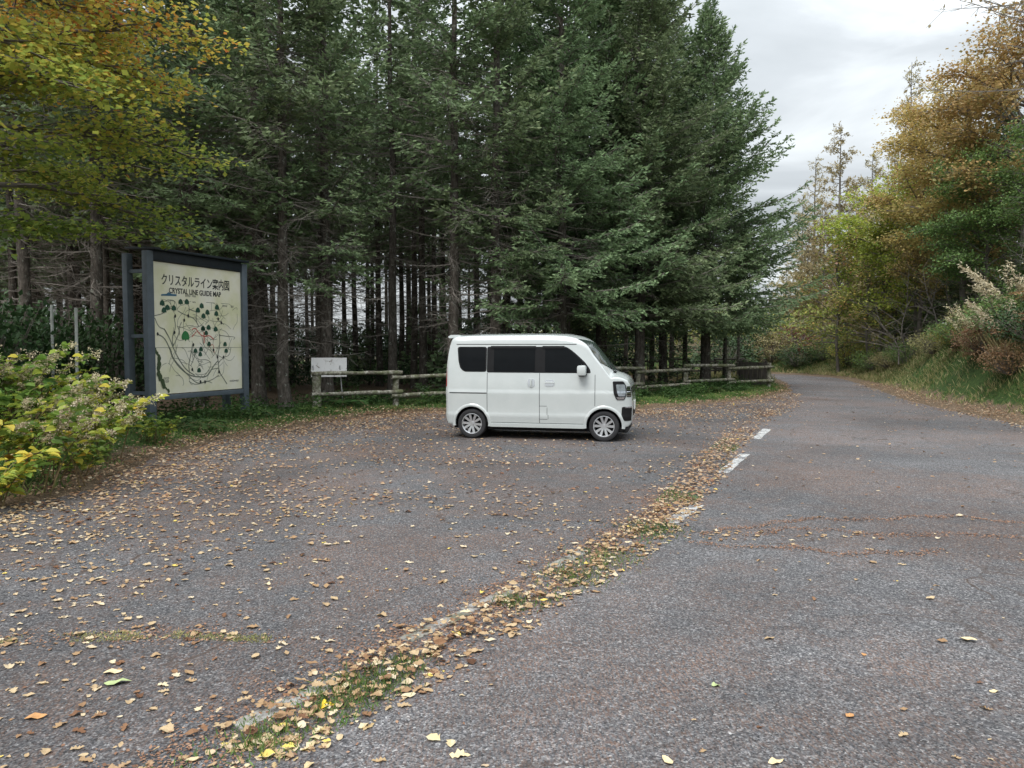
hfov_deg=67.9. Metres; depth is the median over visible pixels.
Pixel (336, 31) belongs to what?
fir tree
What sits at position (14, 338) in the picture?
bush
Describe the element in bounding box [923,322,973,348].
bush
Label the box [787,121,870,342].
larch tree
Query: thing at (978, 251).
fir tree
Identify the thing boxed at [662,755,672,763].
fallen leaf
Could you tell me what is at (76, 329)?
stake
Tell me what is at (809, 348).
bush
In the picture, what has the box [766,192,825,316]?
larch tree
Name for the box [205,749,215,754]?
fallen leaf
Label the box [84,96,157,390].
fir tree
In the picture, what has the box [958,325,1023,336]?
fern
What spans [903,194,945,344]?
fir tree
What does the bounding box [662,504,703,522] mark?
road marking
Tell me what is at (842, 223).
broadleaf tree
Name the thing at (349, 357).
fir sapling
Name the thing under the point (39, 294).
fir tree
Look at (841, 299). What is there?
larch tree
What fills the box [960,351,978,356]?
fern
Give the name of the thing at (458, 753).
fallen leaf
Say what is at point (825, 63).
sky
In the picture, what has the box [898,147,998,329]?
fir tree
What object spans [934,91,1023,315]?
tree
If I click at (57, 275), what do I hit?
fir tree
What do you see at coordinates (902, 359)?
bush
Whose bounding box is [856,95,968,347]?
broadleaf tree
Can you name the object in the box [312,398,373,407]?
fern
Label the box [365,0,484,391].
fir tree
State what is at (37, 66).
maple tree
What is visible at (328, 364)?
notice board
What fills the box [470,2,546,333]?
fir tree
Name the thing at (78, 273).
fir tree
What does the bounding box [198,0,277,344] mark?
fir tree
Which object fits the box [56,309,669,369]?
undergrowth
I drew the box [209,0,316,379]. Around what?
fir tree
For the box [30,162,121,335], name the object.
fir tree
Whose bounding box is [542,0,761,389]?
fir tree
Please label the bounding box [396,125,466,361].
fir tree
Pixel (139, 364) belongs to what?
bush
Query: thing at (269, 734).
fallen leaf
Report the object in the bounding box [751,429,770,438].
road marking
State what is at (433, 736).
fallen leaf
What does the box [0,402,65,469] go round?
flowering plant
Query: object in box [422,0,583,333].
fir tree
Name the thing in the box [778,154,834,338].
larch tree
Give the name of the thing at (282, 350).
fir tree
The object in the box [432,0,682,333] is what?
fir tree
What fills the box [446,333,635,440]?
kei van
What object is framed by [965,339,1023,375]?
bush
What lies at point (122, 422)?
flowering plant
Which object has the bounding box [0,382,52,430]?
flowering plant
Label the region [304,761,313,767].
fallen leaf
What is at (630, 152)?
fir tree
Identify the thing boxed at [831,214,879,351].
larch tree
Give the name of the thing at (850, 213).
larch tree
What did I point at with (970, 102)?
broadleaf tree
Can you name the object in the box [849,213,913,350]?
larch tree
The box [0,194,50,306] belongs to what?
fir tree
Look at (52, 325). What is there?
stake
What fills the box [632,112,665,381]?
fir tree
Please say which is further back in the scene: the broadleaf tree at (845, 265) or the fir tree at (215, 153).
the broadleaf tree at (845, 265)
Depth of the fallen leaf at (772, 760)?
3.10 m
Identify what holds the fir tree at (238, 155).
on the ground at (980, 375)
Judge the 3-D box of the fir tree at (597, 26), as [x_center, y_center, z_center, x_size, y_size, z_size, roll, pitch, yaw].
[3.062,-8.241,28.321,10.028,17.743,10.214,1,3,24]
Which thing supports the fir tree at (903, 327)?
on the ground at (980, 375)
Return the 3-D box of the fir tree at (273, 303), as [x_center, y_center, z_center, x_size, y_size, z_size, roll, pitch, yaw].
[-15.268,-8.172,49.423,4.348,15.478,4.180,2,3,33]
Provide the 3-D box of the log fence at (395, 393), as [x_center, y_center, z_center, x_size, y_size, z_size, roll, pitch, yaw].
[2.397,0.029,24.298,17.896,1.230,0.297,-2,3,-32]
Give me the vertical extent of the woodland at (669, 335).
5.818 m
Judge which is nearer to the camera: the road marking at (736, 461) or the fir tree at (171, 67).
the road marking at (736, 461)
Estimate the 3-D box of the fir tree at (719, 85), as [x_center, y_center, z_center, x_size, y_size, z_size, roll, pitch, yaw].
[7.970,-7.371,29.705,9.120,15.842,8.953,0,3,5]
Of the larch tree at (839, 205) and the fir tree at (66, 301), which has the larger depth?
the larch tree at (839, 205)
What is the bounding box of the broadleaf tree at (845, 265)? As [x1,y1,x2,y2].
[783,227,896,372]
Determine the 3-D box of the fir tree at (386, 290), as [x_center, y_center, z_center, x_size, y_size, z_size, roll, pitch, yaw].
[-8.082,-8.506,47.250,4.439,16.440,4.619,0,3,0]
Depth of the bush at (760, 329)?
51.13 m
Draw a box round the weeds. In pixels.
[41,373,777,433]
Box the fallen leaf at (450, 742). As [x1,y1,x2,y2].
[446,739,455,746]
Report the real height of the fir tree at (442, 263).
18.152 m
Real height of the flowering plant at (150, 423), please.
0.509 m
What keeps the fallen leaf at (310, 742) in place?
on the fallen leaf
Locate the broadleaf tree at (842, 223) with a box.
[812,159,930,352]
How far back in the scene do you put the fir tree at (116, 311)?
32.58 m
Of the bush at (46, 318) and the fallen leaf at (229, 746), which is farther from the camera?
the bush at (46, 318)
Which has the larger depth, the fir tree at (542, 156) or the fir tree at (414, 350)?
the fir tree at (542, 156)
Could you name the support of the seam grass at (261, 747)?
on the road
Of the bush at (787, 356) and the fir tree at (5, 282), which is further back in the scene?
the bush at (787, 356)
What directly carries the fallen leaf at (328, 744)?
on the road
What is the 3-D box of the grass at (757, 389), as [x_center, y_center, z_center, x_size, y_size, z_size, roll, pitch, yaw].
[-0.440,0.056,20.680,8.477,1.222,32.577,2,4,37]
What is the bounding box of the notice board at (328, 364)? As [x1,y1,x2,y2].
[311,358,346,404]
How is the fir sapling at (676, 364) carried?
on the ground at (980, 375)
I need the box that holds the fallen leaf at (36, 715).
[24,712,46,718]
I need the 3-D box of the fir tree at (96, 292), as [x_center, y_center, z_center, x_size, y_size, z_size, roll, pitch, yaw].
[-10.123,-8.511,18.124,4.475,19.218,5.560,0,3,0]
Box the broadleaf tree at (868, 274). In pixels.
[817,245,913,368]
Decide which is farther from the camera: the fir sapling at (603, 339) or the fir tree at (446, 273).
the fir tree at (446, 273)
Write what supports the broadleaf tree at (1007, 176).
on the ground at (980, 375)
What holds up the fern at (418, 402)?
on the leaf litter at (205, 450)
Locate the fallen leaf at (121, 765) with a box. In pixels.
[118,760,130,767]
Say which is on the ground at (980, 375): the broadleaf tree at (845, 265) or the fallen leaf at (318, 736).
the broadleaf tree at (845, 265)
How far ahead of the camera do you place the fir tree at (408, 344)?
40.11 m
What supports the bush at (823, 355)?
on the ground at (980, 375)
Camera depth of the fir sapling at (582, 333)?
30.95 m
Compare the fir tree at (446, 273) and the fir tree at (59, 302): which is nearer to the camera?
the fir tree at (59, 302)
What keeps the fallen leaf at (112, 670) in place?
on the parking area
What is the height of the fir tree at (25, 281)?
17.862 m
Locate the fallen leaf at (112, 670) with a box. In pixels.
[103,668,122,672]
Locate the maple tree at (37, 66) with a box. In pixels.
[0,0,278,259]
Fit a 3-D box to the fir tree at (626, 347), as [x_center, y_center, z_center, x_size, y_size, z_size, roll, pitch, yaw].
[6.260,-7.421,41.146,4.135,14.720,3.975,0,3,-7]
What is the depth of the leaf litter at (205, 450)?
12.01 m
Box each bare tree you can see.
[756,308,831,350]
[836,250,959,364]
[897,254,993,331]
[960,232,1023,310]
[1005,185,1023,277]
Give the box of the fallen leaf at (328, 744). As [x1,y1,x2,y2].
[321,742,330,747]
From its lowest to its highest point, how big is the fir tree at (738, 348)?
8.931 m
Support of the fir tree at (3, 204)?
on the ground at (980, 375)
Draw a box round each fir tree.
[0,0,139,343]
[0,0,183,394]
[0,1,81,328]
[0,1,87,351]
[0,1,89,319]
[0,3,88,352]
[0,16,85,345]
[0,16,146,359]
[0,190,85,323]
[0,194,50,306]
[0,255,17,289]
[1,93,30,308]
[5,15,138,333]
[25,0,159,316]
[25,0,178,390]
[25,13,128,342]
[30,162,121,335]
[32,116,121,323]
[36,242,121,332]
[41,240,110,327]
[45,244,82,331]
[62,99,162,389]
[78,0,269,406]
[79,1,171,390]
[82,256,124,380]
[83,1,163,388]
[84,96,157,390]
[102,0,267,399]
[112,0,227,293]
[115,3,235,392]
[118,2,251,268]
[143,0,333,405]
[175,0,303,388]
[182,0,372,408]
[187,78,237,258]
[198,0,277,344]
[207,16,304,387]
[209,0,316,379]
[228,0,403,403]
[238,0,383,357]
[239,4,316,386]
[250,65,335,384]
[263,10,379,345]
[267,213,296,364]
[267,243,308,366]
[271,154,332,373]
[273,16,386,384]
[288,78,363,353]
[288,215,340,354]
[294,10,373,340]
[294,271,341,328]
[297,60,387,384]
[307,26,405,380]
[314,0,450,397]
[332,0,432,385]
[334,75,397,374]
[341,86,397,368]
[351,0,527,361]
[359,155,405,367]
[360,31,448,383]
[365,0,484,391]
[365,3,460,388]
[373,136,449,362]
[379,5,481,383]
[381,138,445,332]
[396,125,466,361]
[405,6,485,383]
[418,183,460,341]
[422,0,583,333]
[430,0,514,334]
[430,53,488,333]
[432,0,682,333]
[434,1,558,333]
[436,217,481,316]
[438,247,487,334]
[442,0,547,329]
[459,116,502,332]
[469,0,738,365]
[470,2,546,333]
[500,0,634,333]
[501,125,538,333]
[511,15,556,331]
[512,47,579,332]
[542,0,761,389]
[570,0,761,383]
[609,0,838,383]
[613,144,632,372]
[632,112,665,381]
[667,78,679,378]
[672,74,717,377]
[711,152,756,381]
[720,202,760,377]
[870,218,931,351]
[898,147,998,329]
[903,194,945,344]
[948,130,999,300]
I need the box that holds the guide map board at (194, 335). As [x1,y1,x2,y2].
[122,247,248,425]
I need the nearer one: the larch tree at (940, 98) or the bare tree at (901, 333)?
the bare tree at (901, 333)
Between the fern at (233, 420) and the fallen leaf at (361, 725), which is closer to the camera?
the fallen leaf at (361, 725)
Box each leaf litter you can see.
[0,501,1023,767]
[3,381,1023,505]
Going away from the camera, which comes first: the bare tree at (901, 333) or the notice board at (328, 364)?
the notice board at (328, 364)
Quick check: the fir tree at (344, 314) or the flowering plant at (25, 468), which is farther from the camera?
the fir tree at (344, 314)
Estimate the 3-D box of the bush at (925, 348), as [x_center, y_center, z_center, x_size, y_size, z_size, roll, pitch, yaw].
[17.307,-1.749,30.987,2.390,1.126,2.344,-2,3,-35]
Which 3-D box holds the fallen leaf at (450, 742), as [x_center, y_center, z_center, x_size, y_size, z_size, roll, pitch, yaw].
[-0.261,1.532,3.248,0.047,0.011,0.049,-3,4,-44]
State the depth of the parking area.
6.12 m
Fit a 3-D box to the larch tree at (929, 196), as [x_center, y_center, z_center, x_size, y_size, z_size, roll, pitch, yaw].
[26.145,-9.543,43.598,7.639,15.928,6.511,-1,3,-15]
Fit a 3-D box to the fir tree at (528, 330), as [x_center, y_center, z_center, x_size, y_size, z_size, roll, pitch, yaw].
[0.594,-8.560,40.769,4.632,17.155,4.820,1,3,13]
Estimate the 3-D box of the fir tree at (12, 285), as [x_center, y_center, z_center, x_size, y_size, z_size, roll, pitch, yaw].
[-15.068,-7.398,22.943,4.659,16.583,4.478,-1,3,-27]
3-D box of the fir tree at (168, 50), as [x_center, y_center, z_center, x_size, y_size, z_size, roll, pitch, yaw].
[-10.805,-7.386,24.839,4.158,16.259,4.351,2,4,38]
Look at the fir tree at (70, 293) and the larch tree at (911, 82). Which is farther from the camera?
the larch tree at (911, 82)
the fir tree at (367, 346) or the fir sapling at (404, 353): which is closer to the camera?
the fir sapling at (404, 353)
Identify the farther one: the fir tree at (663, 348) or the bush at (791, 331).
the bush at (791, 331)
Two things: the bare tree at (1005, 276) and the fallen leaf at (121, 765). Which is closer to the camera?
the fallen leaf at (121, 765)
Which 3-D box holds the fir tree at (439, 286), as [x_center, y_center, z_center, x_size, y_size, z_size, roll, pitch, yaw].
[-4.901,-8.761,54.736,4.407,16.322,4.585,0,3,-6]
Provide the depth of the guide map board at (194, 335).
16.15 m
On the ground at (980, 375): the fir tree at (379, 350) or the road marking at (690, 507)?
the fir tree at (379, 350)
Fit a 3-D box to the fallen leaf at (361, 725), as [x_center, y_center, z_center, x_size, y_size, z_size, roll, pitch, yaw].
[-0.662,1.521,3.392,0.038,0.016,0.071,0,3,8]
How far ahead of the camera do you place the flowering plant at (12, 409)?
10.97 m
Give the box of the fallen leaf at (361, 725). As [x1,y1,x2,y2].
[358,723,367,727]
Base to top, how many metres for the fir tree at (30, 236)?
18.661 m
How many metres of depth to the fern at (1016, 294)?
21.55 m
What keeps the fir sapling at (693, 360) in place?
on the ground at (980, 375)
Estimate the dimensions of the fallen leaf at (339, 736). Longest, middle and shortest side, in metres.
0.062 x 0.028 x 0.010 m
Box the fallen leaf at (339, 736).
[336,734,342,739]
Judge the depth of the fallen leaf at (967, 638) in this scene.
4.39 m
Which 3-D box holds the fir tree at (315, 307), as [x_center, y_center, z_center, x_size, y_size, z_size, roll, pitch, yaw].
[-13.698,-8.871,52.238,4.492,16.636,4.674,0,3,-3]
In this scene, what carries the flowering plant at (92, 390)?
on the ground at (980, 375)
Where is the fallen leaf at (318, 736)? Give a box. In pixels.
[311,735,324,738]
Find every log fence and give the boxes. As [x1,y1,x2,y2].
[311,363,774,406]
[614,358,744,378]
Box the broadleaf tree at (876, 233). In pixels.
[845,148,985,349]
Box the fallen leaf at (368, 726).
[363,723,373,729]
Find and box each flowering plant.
[0,340,101,427]
[0,345,39,389]
[0,359,54,419]
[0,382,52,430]
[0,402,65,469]
[0,433,60,506]
[1,396,129,495]
[2,367,100,419]
[2,374,124,432]
[7,372,131,466]
[36,439,118,476]
[50,393,168,460]
[60,380,132,404]
[137,412,186,443]
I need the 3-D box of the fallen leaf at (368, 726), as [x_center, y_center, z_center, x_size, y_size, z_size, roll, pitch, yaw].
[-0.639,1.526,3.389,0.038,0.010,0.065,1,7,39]
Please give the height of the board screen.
1.100 m
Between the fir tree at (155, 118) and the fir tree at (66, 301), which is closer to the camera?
the fir tree at (155, 118)
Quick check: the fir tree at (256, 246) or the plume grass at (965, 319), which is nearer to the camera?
the fir tree at (256, 246)
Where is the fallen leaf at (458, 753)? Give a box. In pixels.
[449,749,469,757]
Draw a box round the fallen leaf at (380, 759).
[372,757,386,761]
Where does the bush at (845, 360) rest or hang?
on the ground at (980, 375)
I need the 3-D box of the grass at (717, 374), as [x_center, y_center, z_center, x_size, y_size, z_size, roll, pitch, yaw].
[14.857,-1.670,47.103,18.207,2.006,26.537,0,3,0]
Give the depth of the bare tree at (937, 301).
31.03 m
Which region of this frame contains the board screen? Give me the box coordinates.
[738,361,766,384]
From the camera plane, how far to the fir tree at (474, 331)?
34.82 m
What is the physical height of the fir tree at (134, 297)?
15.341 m
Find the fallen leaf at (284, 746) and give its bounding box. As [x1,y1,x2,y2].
[281,742,294,748]
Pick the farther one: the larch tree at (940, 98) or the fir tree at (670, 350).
the larch tree at (940, 98)
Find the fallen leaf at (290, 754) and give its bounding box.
[282,750,293,756]
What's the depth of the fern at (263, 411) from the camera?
17.02 m
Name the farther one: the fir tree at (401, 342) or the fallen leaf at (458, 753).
the fir tree at (401, 342)
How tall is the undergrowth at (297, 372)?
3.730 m
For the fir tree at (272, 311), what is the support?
on the ground at (980, 375)
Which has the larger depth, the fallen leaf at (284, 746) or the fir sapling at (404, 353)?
the fir sapling at (404, 353)
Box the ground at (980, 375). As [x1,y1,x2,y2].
[0,316,1023,506]
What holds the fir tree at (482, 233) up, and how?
on the ground at (980, 375)
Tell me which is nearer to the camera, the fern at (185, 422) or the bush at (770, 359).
the fern at (185, 422)
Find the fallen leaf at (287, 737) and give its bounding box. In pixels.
[283,734,296,743]
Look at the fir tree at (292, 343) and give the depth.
34.25 m
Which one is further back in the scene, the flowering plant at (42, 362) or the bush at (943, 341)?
the bush at (943, 341)
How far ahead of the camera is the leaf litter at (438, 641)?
4.76 m
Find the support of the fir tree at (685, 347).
on the ground at (980, 375)
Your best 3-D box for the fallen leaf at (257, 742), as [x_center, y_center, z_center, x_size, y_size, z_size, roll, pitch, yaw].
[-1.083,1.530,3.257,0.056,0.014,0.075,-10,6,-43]
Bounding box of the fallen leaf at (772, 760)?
[768,757,782,763]
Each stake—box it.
[50,305,54,391]
[74,308,78,386]
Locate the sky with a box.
[3,0,1023,354]
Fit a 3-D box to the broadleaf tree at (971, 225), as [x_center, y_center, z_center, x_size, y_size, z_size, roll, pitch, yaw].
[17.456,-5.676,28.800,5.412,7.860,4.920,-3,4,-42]
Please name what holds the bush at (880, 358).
on the ground at (980, 375)
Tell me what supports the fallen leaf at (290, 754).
on the road
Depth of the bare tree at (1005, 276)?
27.54 m
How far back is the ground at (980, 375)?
21.10 m
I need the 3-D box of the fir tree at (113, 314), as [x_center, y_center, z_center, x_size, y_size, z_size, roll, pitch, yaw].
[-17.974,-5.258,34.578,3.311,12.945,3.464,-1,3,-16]
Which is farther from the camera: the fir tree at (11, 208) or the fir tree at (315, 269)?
the fir tree at (315, 269)
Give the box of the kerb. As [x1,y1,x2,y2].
[231,549,589,729]
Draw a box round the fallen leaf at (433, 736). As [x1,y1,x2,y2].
[426,733,439,739]
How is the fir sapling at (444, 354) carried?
on the ground at (980, 375)
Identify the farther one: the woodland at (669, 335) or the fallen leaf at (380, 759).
the woodland at (669, 335)
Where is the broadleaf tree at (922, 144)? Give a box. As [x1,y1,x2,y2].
[854,46,1023,327]
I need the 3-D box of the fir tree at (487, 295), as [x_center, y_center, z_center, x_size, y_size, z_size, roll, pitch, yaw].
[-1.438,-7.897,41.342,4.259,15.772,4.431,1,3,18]
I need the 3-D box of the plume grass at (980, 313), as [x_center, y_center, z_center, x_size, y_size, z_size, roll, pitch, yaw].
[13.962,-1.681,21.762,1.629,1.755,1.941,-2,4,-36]
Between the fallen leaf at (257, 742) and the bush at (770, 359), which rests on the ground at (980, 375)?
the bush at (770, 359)
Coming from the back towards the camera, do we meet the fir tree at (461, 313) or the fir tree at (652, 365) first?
the fir tree at (461, 313)
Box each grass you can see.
[0,382,786,500]
[0,628,271,643]
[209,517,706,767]
[615,345,929,382]
[801,321,1023,414]
[943,301,1000,349]
[957,260,1023,321]
[964,296,1023,351]
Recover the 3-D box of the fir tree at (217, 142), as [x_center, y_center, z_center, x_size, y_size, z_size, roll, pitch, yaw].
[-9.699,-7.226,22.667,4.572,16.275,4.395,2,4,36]
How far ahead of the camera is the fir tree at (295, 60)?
31.38 m
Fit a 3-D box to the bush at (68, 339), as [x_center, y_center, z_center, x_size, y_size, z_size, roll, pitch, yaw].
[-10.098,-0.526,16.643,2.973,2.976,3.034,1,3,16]
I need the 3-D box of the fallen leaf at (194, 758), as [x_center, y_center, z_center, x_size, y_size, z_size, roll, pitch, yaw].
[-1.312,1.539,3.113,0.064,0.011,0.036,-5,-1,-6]
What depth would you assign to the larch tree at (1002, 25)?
37.12 m
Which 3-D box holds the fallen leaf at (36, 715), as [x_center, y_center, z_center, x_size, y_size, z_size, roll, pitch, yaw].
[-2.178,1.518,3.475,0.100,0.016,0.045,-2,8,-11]
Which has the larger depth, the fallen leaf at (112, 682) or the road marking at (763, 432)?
the road marking at (763, 432)
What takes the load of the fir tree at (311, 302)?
on the ground at (980, 375)
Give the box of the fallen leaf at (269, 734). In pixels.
[262,733,273,738]
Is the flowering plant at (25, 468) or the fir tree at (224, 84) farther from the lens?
the fir tree at (224, 84)
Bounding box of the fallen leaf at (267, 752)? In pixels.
[258,749,274,756]
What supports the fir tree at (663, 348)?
on the ground at (980, 375)
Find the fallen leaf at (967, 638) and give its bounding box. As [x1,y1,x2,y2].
[960,637,976,639]
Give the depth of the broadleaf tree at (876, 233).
38.72 m
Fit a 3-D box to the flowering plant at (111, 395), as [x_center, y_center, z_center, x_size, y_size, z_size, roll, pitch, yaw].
[-7.022,0.332,12.684,1.202,0.813,1.368,0,3,-5]
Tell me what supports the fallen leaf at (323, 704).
on the road
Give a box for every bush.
[0,289,64,409]
[0,290,102,418]
[0,293,124,414]
[32,302,157,417]
[679,334,768,372]
[713,307,780,357]
[744,328,796,362]
[767,323,818,355]
[770,344,826,367]
[795,342,829,355]
[800,338,854,360]
[825,333,875,365]
[846,347,889,369]
[866,351,904,368]
[881,338,924,364]
[902,331,944,353]
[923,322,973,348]
[924,317,976,344]
[941,300,1014,330]
[949,323,1003,354]
[950,292,1023,333]
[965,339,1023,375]
[980,297,1023,345]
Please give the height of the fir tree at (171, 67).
14.708 m
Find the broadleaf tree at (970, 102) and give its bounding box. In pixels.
[900,0,1023,302]
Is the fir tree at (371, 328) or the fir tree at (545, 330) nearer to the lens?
the fir tree at (545, 330)
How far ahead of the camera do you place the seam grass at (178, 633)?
4.43 m
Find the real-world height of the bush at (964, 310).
1.126 m
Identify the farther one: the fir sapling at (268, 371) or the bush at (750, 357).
the bush at (750, 357)
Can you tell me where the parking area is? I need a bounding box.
[0,395,791,767]
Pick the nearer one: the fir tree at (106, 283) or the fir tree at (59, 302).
the fir tree at (106, 283)
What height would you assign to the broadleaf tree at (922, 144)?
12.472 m
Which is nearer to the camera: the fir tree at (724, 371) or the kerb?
the kerb
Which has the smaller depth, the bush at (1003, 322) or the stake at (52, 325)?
the stake at (52, 325)
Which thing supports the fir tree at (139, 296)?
on the ground at (980, 375)
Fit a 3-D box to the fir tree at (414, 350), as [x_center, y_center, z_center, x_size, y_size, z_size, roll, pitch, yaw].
[-3.914,-7.644,28.753,4.448,16.474,4.628,1,3,14]
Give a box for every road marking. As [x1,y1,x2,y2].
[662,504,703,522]
[719,454,749,472]
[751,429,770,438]
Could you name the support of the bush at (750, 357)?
on the ground at (980, 375)
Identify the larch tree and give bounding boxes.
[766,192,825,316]
[772,261,803,344]
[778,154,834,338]
[783,203,845,349]
[783,226,829,342]
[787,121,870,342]
[813,224,873,337]
[828,150,891,341]
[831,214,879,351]
[834,190,870,330]
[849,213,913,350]
[853,149,923,347]
[869,57,942,348]
[901,80,996,343]
[903,82,1012,310]
[904,0,1023,106]
[930,6,1020,299]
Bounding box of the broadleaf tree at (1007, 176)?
[960,116,1023,300]
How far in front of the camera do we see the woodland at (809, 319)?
51.26 m
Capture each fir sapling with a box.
[250,306,295,390]
[333,332,362,387]
[347,291,387,384]
[397,302,443,384]
[415,286,465,390]
[418,329,443,382]
[428,336,447,387]
[574,307,594,340]
[599,327,620,371]
[633,328,664,384]
[662,331,695,383]
[667,336,699,375]
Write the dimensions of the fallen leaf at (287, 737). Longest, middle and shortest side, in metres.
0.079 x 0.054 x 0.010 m
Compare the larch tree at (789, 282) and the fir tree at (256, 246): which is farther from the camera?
the larch tree at (789, 282)
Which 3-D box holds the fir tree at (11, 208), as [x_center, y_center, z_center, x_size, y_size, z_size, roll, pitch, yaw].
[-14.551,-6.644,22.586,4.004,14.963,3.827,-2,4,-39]
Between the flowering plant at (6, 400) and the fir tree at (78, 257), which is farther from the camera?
the fir tree at (78, 257)
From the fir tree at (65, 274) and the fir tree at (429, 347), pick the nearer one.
the fir tree at (65, 274)
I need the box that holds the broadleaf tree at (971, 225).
[894,138,1023,309]
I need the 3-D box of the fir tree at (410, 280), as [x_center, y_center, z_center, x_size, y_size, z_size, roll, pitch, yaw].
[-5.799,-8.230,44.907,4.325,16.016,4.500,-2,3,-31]
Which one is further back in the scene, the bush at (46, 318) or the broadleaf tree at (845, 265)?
the broadleaf tree at (845, 265)
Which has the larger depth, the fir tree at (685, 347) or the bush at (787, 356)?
the bush at (787, 356)
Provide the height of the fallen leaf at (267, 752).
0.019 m
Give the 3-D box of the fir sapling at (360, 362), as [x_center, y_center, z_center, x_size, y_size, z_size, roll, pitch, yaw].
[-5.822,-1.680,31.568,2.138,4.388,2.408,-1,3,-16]
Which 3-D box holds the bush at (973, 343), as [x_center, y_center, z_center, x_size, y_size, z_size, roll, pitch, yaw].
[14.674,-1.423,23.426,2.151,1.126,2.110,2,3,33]
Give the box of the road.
[173,373,1023,767]
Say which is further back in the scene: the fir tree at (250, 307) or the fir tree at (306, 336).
the fir tree at (306, 336)
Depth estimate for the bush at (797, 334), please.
50.50 m
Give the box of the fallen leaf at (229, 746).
[224,744,232,749]
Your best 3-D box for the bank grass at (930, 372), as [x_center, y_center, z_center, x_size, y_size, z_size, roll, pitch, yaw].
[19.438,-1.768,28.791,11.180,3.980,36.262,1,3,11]
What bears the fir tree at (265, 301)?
on the ground at (980, 375)
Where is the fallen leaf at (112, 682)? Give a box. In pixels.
[104,678,130,684]
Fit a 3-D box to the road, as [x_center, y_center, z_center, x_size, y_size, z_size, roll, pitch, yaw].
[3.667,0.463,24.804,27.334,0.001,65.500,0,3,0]
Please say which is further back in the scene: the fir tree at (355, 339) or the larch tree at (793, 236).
the larch tree at (793, 236)
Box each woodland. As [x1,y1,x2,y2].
[523,306,761,350]
[710,292,1009,352]
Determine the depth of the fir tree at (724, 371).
32.89 m
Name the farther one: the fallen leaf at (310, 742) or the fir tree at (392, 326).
the fir tree at (392, 326)
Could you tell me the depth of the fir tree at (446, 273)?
51.47 m
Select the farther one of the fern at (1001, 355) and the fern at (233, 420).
the fern at (1001, 355)
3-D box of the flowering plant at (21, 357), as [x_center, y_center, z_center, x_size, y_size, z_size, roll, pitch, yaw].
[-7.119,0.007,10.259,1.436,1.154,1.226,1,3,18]
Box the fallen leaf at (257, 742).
[252,737,264,743]
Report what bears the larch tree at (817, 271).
on the ground at (980, 375)
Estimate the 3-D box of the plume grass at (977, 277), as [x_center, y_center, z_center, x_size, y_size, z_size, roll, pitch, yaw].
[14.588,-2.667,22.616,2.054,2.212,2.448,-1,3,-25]
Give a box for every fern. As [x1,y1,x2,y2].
[156,419,203,429]
[171,419,229,432]
[200,419,244,423]
[215,408,278,418]
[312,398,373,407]
[406,400,432,404]
[690,385,724,392]
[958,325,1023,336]
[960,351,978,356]
[979,352,1023,361]
[1003,291,1023,300]
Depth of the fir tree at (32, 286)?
31.52 m
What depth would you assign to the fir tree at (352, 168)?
28.35 m
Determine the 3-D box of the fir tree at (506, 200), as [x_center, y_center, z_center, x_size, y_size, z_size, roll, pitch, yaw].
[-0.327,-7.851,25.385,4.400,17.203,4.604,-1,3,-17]
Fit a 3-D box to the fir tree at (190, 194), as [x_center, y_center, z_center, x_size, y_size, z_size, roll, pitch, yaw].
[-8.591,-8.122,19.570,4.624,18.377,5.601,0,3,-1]
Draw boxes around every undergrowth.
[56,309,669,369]
[114,352,633,391]
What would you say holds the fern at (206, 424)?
on the ground at (980, 375)
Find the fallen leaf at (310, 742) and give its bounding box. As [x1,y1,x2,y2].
[306,740,314,748]
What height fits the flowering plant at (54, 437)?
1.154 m
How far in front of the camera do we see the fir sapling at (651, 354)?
29.70 m
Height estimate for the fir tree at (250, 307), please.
18.088 m
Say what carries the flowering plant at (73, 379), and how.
on the ground at (980, 375)
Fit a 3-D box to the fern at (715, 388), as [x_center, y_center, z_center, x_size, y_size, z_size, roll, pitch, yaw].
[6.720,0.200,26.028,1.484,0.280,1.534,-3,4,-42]
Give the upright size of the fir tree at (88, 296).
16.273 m
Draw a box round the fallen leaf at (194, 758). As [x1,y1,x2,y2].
[184,756,198,760]
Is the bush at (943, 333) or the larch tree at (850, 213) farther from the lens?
the larch tree at (850, 213)
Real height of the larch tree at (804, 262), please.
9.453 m
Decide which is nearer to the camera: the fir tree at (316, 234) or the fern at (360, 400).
the fern at (360, 400)
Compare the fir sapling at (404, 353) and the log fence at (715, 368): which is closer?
the fir sapling at (404, 353)
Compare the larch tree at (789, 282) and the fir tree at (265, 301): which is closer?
the fir tree at (265, 301)
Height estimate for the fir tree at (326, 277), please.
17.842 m
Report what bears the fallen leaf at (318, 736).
on the road
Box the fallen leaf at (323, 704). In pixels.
[321,699,332,708]
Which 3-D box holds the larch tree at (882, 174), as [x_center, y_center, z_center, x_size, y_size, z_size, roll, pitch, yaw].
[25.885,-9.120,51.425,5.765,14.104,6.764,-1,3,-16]
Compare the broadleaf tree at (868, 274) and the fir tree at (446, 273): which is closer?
the broadleaf tree at (868, 274)
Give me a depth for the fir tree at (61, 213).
23.41 m

